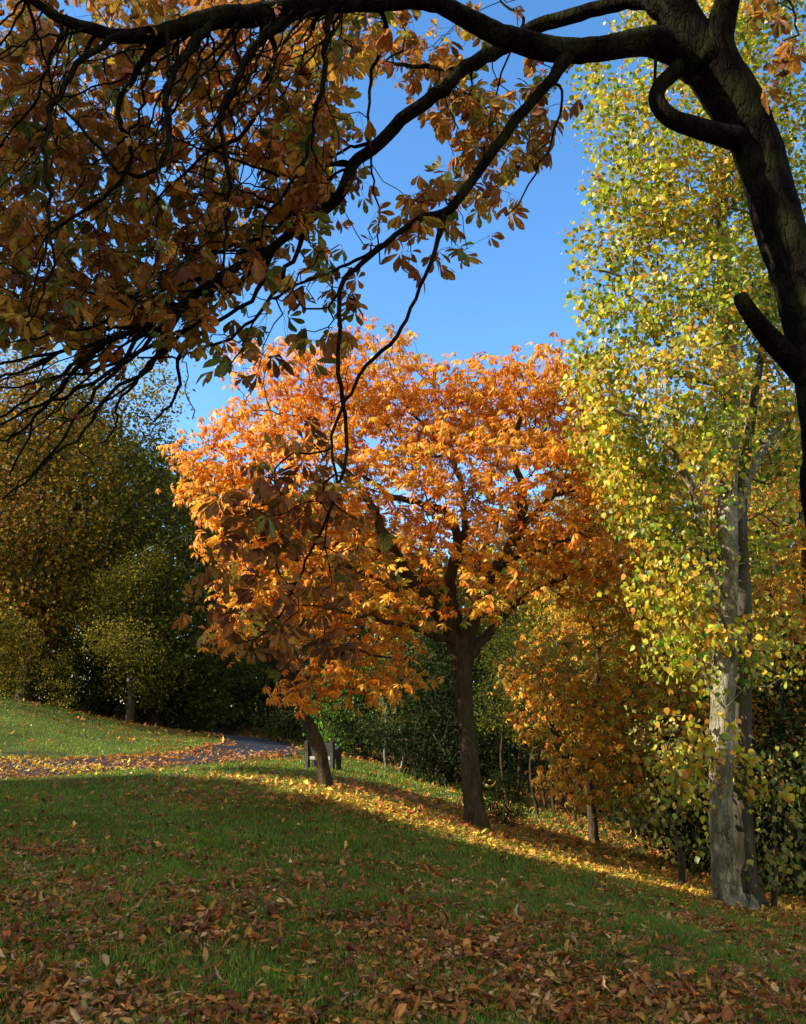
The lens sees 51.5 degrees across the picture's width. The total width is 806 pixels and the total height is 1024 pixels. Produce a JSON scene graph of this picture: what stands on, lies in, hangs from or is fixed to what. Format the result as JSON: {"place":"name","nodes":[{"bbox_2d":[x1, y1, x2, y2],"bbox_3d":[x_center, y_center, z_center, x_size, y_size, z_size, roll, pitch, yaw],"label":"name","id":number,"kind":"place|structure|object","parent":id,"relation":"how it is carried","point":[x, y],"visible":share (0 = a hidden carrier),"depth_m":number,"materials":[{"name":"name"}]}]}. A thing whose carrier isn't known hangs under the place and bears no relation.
{"place":"outdoors","nodes":[
{"label":"outdoors","id":0,"kind":"place"},
{"bbox_2d":[0,714,304,776],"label":"path","id":1,"kind":"structure","parent":0,"point":[245,744],"depth_m":24.29,"materials":[{"name":"grey asphalt"}]},
{"bbox_2d":[0,696,805,1023],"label":"ground","id":2,"kind":"structure","parent":0,"point":[26,733],"depth_m":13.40,"materials":[{"name":"brown plant"}]},
{"bbox_2d":[0,615,48,700],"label":"yellow shrub","id":3,"kind":"object","parent":2,"relation":"on","point":[10,690],"visible":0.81,"depth_m":35.21,"materials":[{"name":"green plant"}]},
{"bbox_2d":[0,601,53,697],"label":"yellow shrub","id":4,"kind":"object","parent":2,"relation":"on","point":[7,628],"visible":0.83,"depth_m":34.91,"materials":[{"name":"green plant"}]},
{"bbox_2d":[0,623,80,701],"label":"evergreen shrub","id":5,"kind":"object","parent":2,"relation":"on","point":[40,664],"visible":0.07,"depth_m":42.20,"materials":[{"name":"green plant"}]},
{"bbox_2d":[0,347,103,699],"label":"beech tree","id":6,"kind":"object","parent":2,"relation":"on","point":[9,400],"visible":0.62,"depth_m":38.72,"materials":[{"name":"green plant"}]},
{"bbox_2d":[13,616,92,705],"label":"evergreen shrub","id":7,"kind":"object","parent":2,"relation":"on","point":[42,701],"visible":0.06,"depth_m":43.11,"materials":[{"name":"green plant"}]},
{"bbox_2d":[33,645,86,710],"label":"yellow shrub","id":8,"kind":"object","parent":2,"relation":"on","point":[59,695],"visible":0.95,"depth_m":37.19,"materials":[{"name":"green plant"}]},
{"bbox_2d":[27,645,118,709],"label":"evergreen shrub","id":9,"kind":"object","parent":2,"relation":"on","point":[45,701],"visible":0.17,"depth_m":40.73,"materials":[{"name":"green plant"}]},
{"bbox_2d":[34,624,128,715],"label":"evergreen shrub","id":10,"kind":"object","parent":2,"relation":"on","point":[83,706],"visible":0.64,"depth_m":38.05,"materials":[{"name":"green plant"}]},
{"bbox_2d":[0,338,177,701],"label":"oak tree","id":11,"kind":"object","parent":2,"relation":"on","point":[97,435],"visible":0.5,"depth_m":40.26,"materials":[{"name":"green plant"}]},
{"bbox_2d":[0,373,187,698],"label":"beech tree","id":12,"kind":"object","parent":2,"relation":"on","point":[57,603],"visible":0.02,"depth_m":47.42,"materials":[{"name":"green plant"}]},
{"bbox_2d":[67,649,155,715],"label":"evergreen shrub","id":13,"kind":"object","parent":2,"relation":"on","point":[110,713],"visible":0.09,"depth_m":42.48,"materials":[{"name":"green plant"}]},
{"bbox_2d":[0,348,252,715],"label":"oak tree","id":14,"kind":"object","parent":2,"relation":"on","point":[108,562],"visible":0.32,"depth_m":43.63,"materials":[{"name":"green plant"}]},
{"bbox_2d":[53,536,203,723],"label":"oak tree","id":15,"kind":"object","parent":2,"relation":"on","point":[134,675],"visible":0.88,"depth_m":37.23,"materials":[{"name":"green plant"}]},
{"bbox_2d":[84,656,177,718],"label":"evergreen shrub","id":16,"kind":"object","parent":2,"relation":"on","point":[137,713],"visible":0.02,"depth_m":44.84,"materials":[{"name":"green plant"}]},
{"bbox_2d":[98,625,228,730],"bbox_3d":[-11.381,8.184,40.273,6.308,5.680,5.413,9,-16,-32],"label":"evergreen shrub","id":17,"kind":"object","parent":2,"relation":"on","point":[163,718],"visible":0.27,"depth_m":38.91,"materials":[{"name":"green plant"}]},
{"bbox_2d":[55,419,281,729],"bbox_3d":[-11.028,2.965,40.283,11.259,15.559,11.570,-2,-13,8],"label":"maple tree","id":18,"kind":"object","parent":2,"relation":"on","point":[173,585],"visible":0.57,"depth_m":38.96,"materials":[{"name":"green plant"}]},
{"bbox_2d":[143,629,195,714],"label":"evergreen shrub","id":19,"kind":"object","parent":2,"relation":"on","point":[179,656],"depth_m":48.17,"materials":[{"name":"green plant"}]},
{"bbox_2d":[151,657,229,729],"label":"evergreen shrub","id":20,"kind":"object","parent":2,"relation":"on","point":[195,705],"visible":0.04,"depth_m":43.57,"materials":[{"name":"green plant"}]},
{"bbox_2d":[170,655,248,732],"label":"green shrub","id":21,"kind":"object","parent":2,"relation":"on","point":[207,711],"visible":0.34,"depth_m":41.10,"materials":[{"name":"green plant"}]},
{"bbox_2d":[141,492,286,726],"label":"maple tree","id":22,"kind":"object","parent":2,"relation":"on","point":[243,665],"visible":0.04,"depth_m":46.35,"materials":[{"name":"green plant"}]},
{"bbox_2d":[193,655,266,731],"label":"evergreen shrub","id":23,"kind":"object","parent":2,"relation":"on","point":[232,721],"visible":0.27,"depth_m":45.52,"materials":[{"name":"green plant"}]},
{"bbox_2d":[220,639,271,722],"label":"yellow shrub","id":24,"kind":"object","parent":2,"relation":"on","point":[244,683],"visible":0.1,"depth_m":50.75,"materials":[{"name":"green plant"}]},
{"bbox_2d":[213,655,281,719],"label":"evergreen shrub","id":25,"kind":"object","parent":2,"relation":"on","point":[243,690],"visible":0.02,"depth_m":53.90,"materials":[{"name":"green plant"}]},
{"bbox_2d":[233,656,290,726],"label":"evergreen shrub","id":26,"kind":"object","parent":2,"relation":"on","point":[268,714],"visible":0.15,"depth_m":48.47,"materials":[{"name":"green plant"}]},
{"bbox_2d":[201,523,323,718],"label":"beech tree","id":27,"kind":"object","parent":2,"relation":"on","point":[269,620],"visible":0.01,"depth_m":53.80,"materials":[{"name":"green plant"}]},
{"bbox_2d":[230,640,333,740],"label":"evergreen shrub","id":28,"kind":"object","parent":2,"relation":"on","point":[263,699],"visible":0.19,"depth_m":40.00,"materials":[{"name":"green plant"}]},
{"bbox_2d":[232,637,380,744],"bbox_3d":[-3.801,7.762,35.822,7.131,5.697,6.120,-11,-17,39],"label":"evergreen shrub","id":29,"kind":"object","parent":2,"relation":"on","point":[281,720],"visible":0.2,"depth_m":35.41,"materials":[{"name":"green plant"}]},
{"bbox_2d":[260,558,373,735],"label":"maple tree","id":30,"kind":"object","parent":2,"relation":"on","point":[341,618],"visible":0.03,"depth_m":45.81,"materials":[{"name":"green plant"}]},
{"bbox_2d":[195,558,444,787],"bbox_3d":[-1.556,3.020,15.454,4.636,4.405,3.194,0,-13,0],"label":"chestnut tree","id":31,"kind":"object","parent":2,"relation":"on","point":[295,696],"visible":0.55,"depth_m":15.14,"materials":[{"name":"brown plant"}]},
{"bbox_2d":[304,740,341,770],"bbox_3d":[-2.071,6.297,21.577,0.816,0.766,0.520,-6,-14,23],"label":"park bench","id":32,"kind":"object","parent":2,"relation":"on","point":[334,753],"visible":0.65,"depth_m":21.50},
{"bbox_2d":[293,662,382,755],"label":"green shrub","id":33,"kind":"object","parent":2,"relation":"on","point":[329,731],"visible":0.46,"depth_m":30.06,"materials":[{"name":"green plant"}]},
{"bbox_2d":[280,628,411,762],"bbox_3d":[-1.612,7.117,31.560,5.649,5.577,6.582,10,-17,-38],"label":"evergreen shrub","id":34,"kind":"object","parent":2,"relation":"on","point":[363,753],"visible":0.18,"depth_m":30.70,"materials":[{"name":"green plant"}]},
{"bbox_2d":[303,510,445,732],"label":"oak tree","id":35,"kind":"object","parent":2,"relation":"on","point":[396,580],"visible":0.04,"depth_m":50.65,"materials":[{"name":"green plant"}]},
{"bbox_2d":[354,638,412,767],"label":"birch tree","id":36,"kind":"object","parent":2,"relation":"on","point":[383,709],"visible":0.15,"depth_m":26.71,"materials":[{"name":"green plant"}]},
{"bbox_2d":[0,418,793,772],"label":"distant woodland","id":37,"kind":"object","parent":2,"relation":"on","point":[458,594],"visible":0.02,"depth_m":57.28,"materials":[{"name":"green plant"}]},
{"bbox_2d":[379,633,423,768],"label":"birch tree","id":38,"kind":"object","parent":2,"relation":"on","point":[406,696],"visible":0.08,"depth_m":28.36,"materials":[{"name":"green plant"}]},
{"bbox_2d":[0,0,805,695],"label":"chestnut tree","id":39,"kind":"object","parent":2,"relation":"on","point":[690,44],"visible":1,"depth_m":6.80,"materials":[{"name":"orange plant"}]},
{"bbox_2d":[0,789,805,1023],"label":"fallen leaves","id":40,"kind":"object","parent":2,"relation":"on","point":[278,1010],"visible":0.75,"depth_m":5.79,"materials":[{"name":"brown plant"}]},
{"bbox_2d":[0,697,805,904],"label":"fallen leaves","id":41,"kind":"object","parent":2,"relation":"on","point":[308,784],"visible":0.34,"depth_m":17.73,"materials":[{"name":"yellow plant"}]},
{"bbox_2d":[350,665,458,778],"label":"evergreen shrub","id":42,"kind":"object","parent":2,"relation":"on","point":[415,769],"visible":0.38,"depth_m":24.52,"materials":[{"name":"green plant"}]},
{"bbox_2d":[155,313,667,830],"bbox_3d":[0.324,0.889,15.799,9.633,9.998,6.652,0,-13,0],"label":"chestnut tree","id":43,"kind":"object","parent":2,"relation":"on","point":[501,439],"visible":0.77,"depth_m":15.16,"materials":[{"name":"brown plant"}]},
{"bbox_2d":[373,617,454,766],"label":"holly tree","id":44,"kind":"object","parent":2,"relation":"on","point":[433,642],"visible":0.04,"depth_m":30.22,"materials":[{"name":"green plant"}]},
{"bbox_2d":[394,632,451,768],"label":"birch tree","id":45,"kind":"object","parent":2,"relation":"on","point":[421,661],"visible":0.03,"depth_m":29.64,"materials":[{"name":"green plant"}]},
{"bbox_2d":[352,653,512,787],"bbox_3d":[0.747,6.068,23.386,4.506,4.098,3.867,-4,-14,16],"label":"evergreen shrub","id":46,"kind":"object","parent":2,"relation":"on","point":[435,771],"visible":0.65,"depth_m":23.06,"materials":[{"name":"green plant"}]},
{"bbox_2d":[344,626,550,795],"bbox_3d":[1.811,6.284,26.520,6.826,5.858,7.954,-9,-16,34],"label":"evergreen shrub","id":47,"kind":"object","parent":2,"relation":"on","point":[507,755],"visible":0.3,"depth_m":25.24,"materials":[{"name":"green plant"}]},
{"bbox_2d":[386,565,509,747],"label":"maple tree","id":48,"kind":"object","parent":2,"relation":"on","point":[433,620],"visible":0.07,"depth_m":40.86,"materials":[{"name":"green plant"}]},
{"bbox_2d":[425,585,556,780],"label":"maple tree","id":49,"kind":"object","parent":2,"relation":"on","point":[513,637],"visible":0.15,"depth_m":39.27,"materials":[{"name":"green plant"}]},
{"bbox_2d":[461,768,538,825],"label":"evergreen shrub","id":50,"kind":"object","parent":2,"relation":"on","point":[506,782],"visible":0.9,"depth_m":16.56,"materials":[{"name":"green plant"}]},
{"bbox_2d":[418,475,589,775],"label":"oak tree","id":51,"kind":"object","parent":2,"relation":"on","point":[493,545],"visible":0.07,"depth_m":44.30,"materials":[{"name":"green plant"}]},
{"bbox_2d":[472,620,543,805],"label":"sapling","id":52,"kind":"object","parent":2,"relation":"on","point":[499,698],"visible":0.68,"depth_m":21.39,"materials":[{"name":"green plant"}]},
{"bbox_2d":[474,614,549,802],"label":"sapling","id":53,"kind":"object","parent":2,"relation":"on","point":[519,752],"visible":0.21,"depth_m":23.43,"materials":[{"name":"green plant"}]},
{"bbox_2d":[459,657,565,786],"bbox_3d":[4.782,8.829,34.521,5.771,6.496,6.724,7,-15,-28],"label":"evergreen shrub","id":54,"kind":"object","parent":2,"relation":"on","point":[512,755],"visible":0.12,"depth_m":34.14,"materials":[{"name":"green plant"}]},
{"bbox_2d":[488,631,568,815],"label":"sapling","id":55,"kind":"object","parent":2,"relation":"on","point":[534,743],"visible":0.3,"depth_m":20.68,"materials":[{"name":"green plant"}]},
{"bbox_2d":[499,616,585,809],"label":"sapling","id":56,"kind":"object","parent":2,"relation":"on","point":[542,789],"visible":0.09,"depth_m":23.19,"materials":[{"name":"green plant"}]},
{"bbox_2d":[518,625,583,815],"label":"sapling","id":57,"kind":"object","parent":2,"relation":"on","point":[553,797],"visible":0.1,"depth_m":21.62,"materials":[{"name":"brown plant"}]},
{"bbox_2d":[504,639,597,791],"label":"holly tree","id":58,"kind":"object","parent":2,"relation":"on","point":[550,763],"visible":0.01,"depth_m":35.11,"materials":[{"name":"green plant"}]},
{"bbox_2d":[512,694,603,799],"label":"evergreen shrub","id":59,"kind":"object","parent":2,"relation":"on","point":[544,763],"visible":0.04,"depth_m":33.91,"materials":[{"name":"green plant"}]},
{"bbox_2d":[534,621,592,810],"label":"sapling","id":60,"kind":"object","parent":2,"relation":"on","point":[563,798],"visible":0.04,"depth_m":24.05,"materials":[{"name":"brown plant"}]},
{"bbox_2d":[539,646,608,822],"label":"sapling","id":61,"kind":"object","parent":2,"relation":"on","point":[575,808],"visible":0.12,"depth_m":21.27,"materials":[{"name":"brown plant"}]},
{"bbox_2d":[555,622,615,817],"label":"sapling","id":62,"kind":"object","parent":2,"relation":"on","point":[584,814],"visible":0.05,"depth_m":23.38,"materials":[{"name":"brown plant"}]},
{"bbox_2d":[571,626,653,823],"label":"sapling","id":63,"kind":"object","parent":2,"relation":"on","point":[611,671],"visible":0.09,"depth_m":23.25,"materials":[{"name":"brown plant"}]},
{"bbox_2d":[479,412,752,809],"bbox_3d":[8.523,3.641,33.563,11.179,17.420,11.079,-10,-16,36],"label":"hornbeam tree","id":64,"kind":"object","parent":2,"relation":"on","point":[546,596],"visible":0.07,"depth_m":33.16,"materials":[{"name":"orange plant"}]},
{"bbox_2d":[488,456,752,840],"bbox_3d":[4.554,2.867,17.300,5.123,8.097,4.637,-8,-16,32],"label":"tree","id":65,"kind":"object","parent":2,"relation":"on","point":[582,761],"visible":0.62,"depth_m":16.53,"materials":[{"name":"brown plant"}]},
{"bbox_2d":[576,751,669,838],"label":"evergreen shrub","id":66,"kind":"object","parent":2,"relation":"on","point":[617,820],"visible":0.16,"depth_m":20.58,"materials":[{"name":"green plant"}]},
{"bbox_2d":[592,658,660,825],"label":"sapling","id":67,"kind":"object","parent":2,"relation":"on","point":[630,698],"visible":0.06,"depth_m":23.43,"materials":[{"name":"brown plant"}]},
{"bbox_2d":[512,378,799,819],"bbox_3d":[10.159,3.122,30.010,10.858,16.920,10.761,4,-14,-16],"label":"hornbeam tree","id":68,"kind":"object","parent":2,"relation":"on","point":[645,559],"visible":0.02,"depth_m":30.64,"materials":[{"name":"yellow plant"}]},
{"bbox_2d":[580,698,734,884],"bbox_3d":[4.025,4.271,12.496,2.085,2.916,2.248,12,-18,-42],"label":"lime bush","id":69,"kind":"object","parent":2,"relation":"on","point":[677,847],"visible":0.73,"depth_m":12.56,"materials":[{"name":"green plant"}]},
{"bbox_2d":[543,0,805,910],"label":"lime tree","id":70,"kind":"object","parent":2,"relation":"on","point":[725,626],"visible":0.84,"depth_m":12.77,"materials":[{"name":"yellow plant"}]},
{"bbox_2d":[556,363,801,819],"bbox_3d":[13.544,3.018,35.768,13.491,20.008,11.338,-8,-15,31],"label":"beech tree","id":71,"kind":"object","parent":2,"relation":"on","point":[690,422],"depth_m":36.14,"materials":[{"name":"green plant"}]},
{"bbox_2d":[592,694,769,867],"bbox_3d":[5.998,5.915,18.278,4.089,4.014,4.764,-10,-16,35],"label":"evergreen shrub","id":72,"kind":"object","parent":2,"relation":"on","point":[626,819],"visible":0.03,"depth_m":17.63,"materials":[{"name":"green plant"}]},
{"bbox_2d":[648,581,754,780],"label":"sapling","id":73,"kind":"object","parent":2,"relation":"on","point":[696,662],"visible":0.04,"depth_m":21.49,"materials":[{"name":"yellow plant"}]},
{"bbox_2d":[603,695,805,885],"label":"evergreen shrub","id":74,"kind":"object","parent":2,"relation":"on","point":[687,821],"visible":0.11,"depth_m":15.46,"materials":[{"name":"green plant"}]},
{"bbox_2d":[640,633,805,901],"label":"evergreen shrub","id":75,"kind":"object","parent":2,"relation":"on","point":[777,688],"visible":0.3,"depth_m":14.54,"materials":[{"name":"green plant"}]},
{"bbox_2d":[663,395,805,842],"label":"hornbeam tree","id":76,"kind":"object","parent":2,"relation":"on","point":[783,557],"visible":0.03,"depth_m":26.25,"materials":[{"name":"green plant"}]},
{"bbox_2d":[684,697,805,868],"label":"evergreen shrub","id":77,"kind":"object","parent":2,"relation":"on","point":[754,736],"visible":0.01,"depth_m":19.05,"materials":[{"name":"green plant"}]},
{"bbox_2d":[695,700,805,890],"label":"evergreen shrub","id":78,"kind":"object","parent":2,"relation":"on","point":[781,729],"visible":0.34,"depth_m":14.42,"materials":[{"name":"green plant"}]},
{"bbox_2d":[705,214,805,907],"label":"lime tree","id":79,"kind":"object","parent":2,"relation":"on","point":[743,821],"visible":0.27,"depth_m":12.73,"materials":[{"name":"yellow plant"}]},
{"bbox_2d":[705,373,805,851],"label":"chestnut tree","id":80,"kind":"object","parent":2,"relation":"on","point":[793,599],"visible":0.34,"depth_m":16.64,"materials":[{"name":"yellow plant"}]},
{"bbox_2d":[706,726,805,908],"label":"lime bush","id":81,"kind":"object","parent":2,"relation":"on","point":[775,861],"visible":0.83,"depth_m":11.64,"materials":[{"name":"green plant"}]},
{"bbox_2d":[716,387,802,719],"bbox_3d":[17.096,3.621,34.974,12.760,18.911,12.897,6,-15,-25],"label":"oak tree","id":82,"kind":"object","parent":2,"relation":"on","point":[798,590],"depth_m":33.15,"materials":[{"name":"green plant"}]},
{"bbox_2d":[752,627,805,783],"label":"sapling","id":83,"kind":"object","parent":2,"relation":"on","point":[776,633],"visible":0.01,"depth_m":19.63,"materials":[{"name":"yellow plant"}]},
{"bbox_2d":[0,0,805,711],"label":"sky","id":84,"kind":"structure","parent":0,"point":[517,296],"materials":[{"name":"blue"}]}
]}

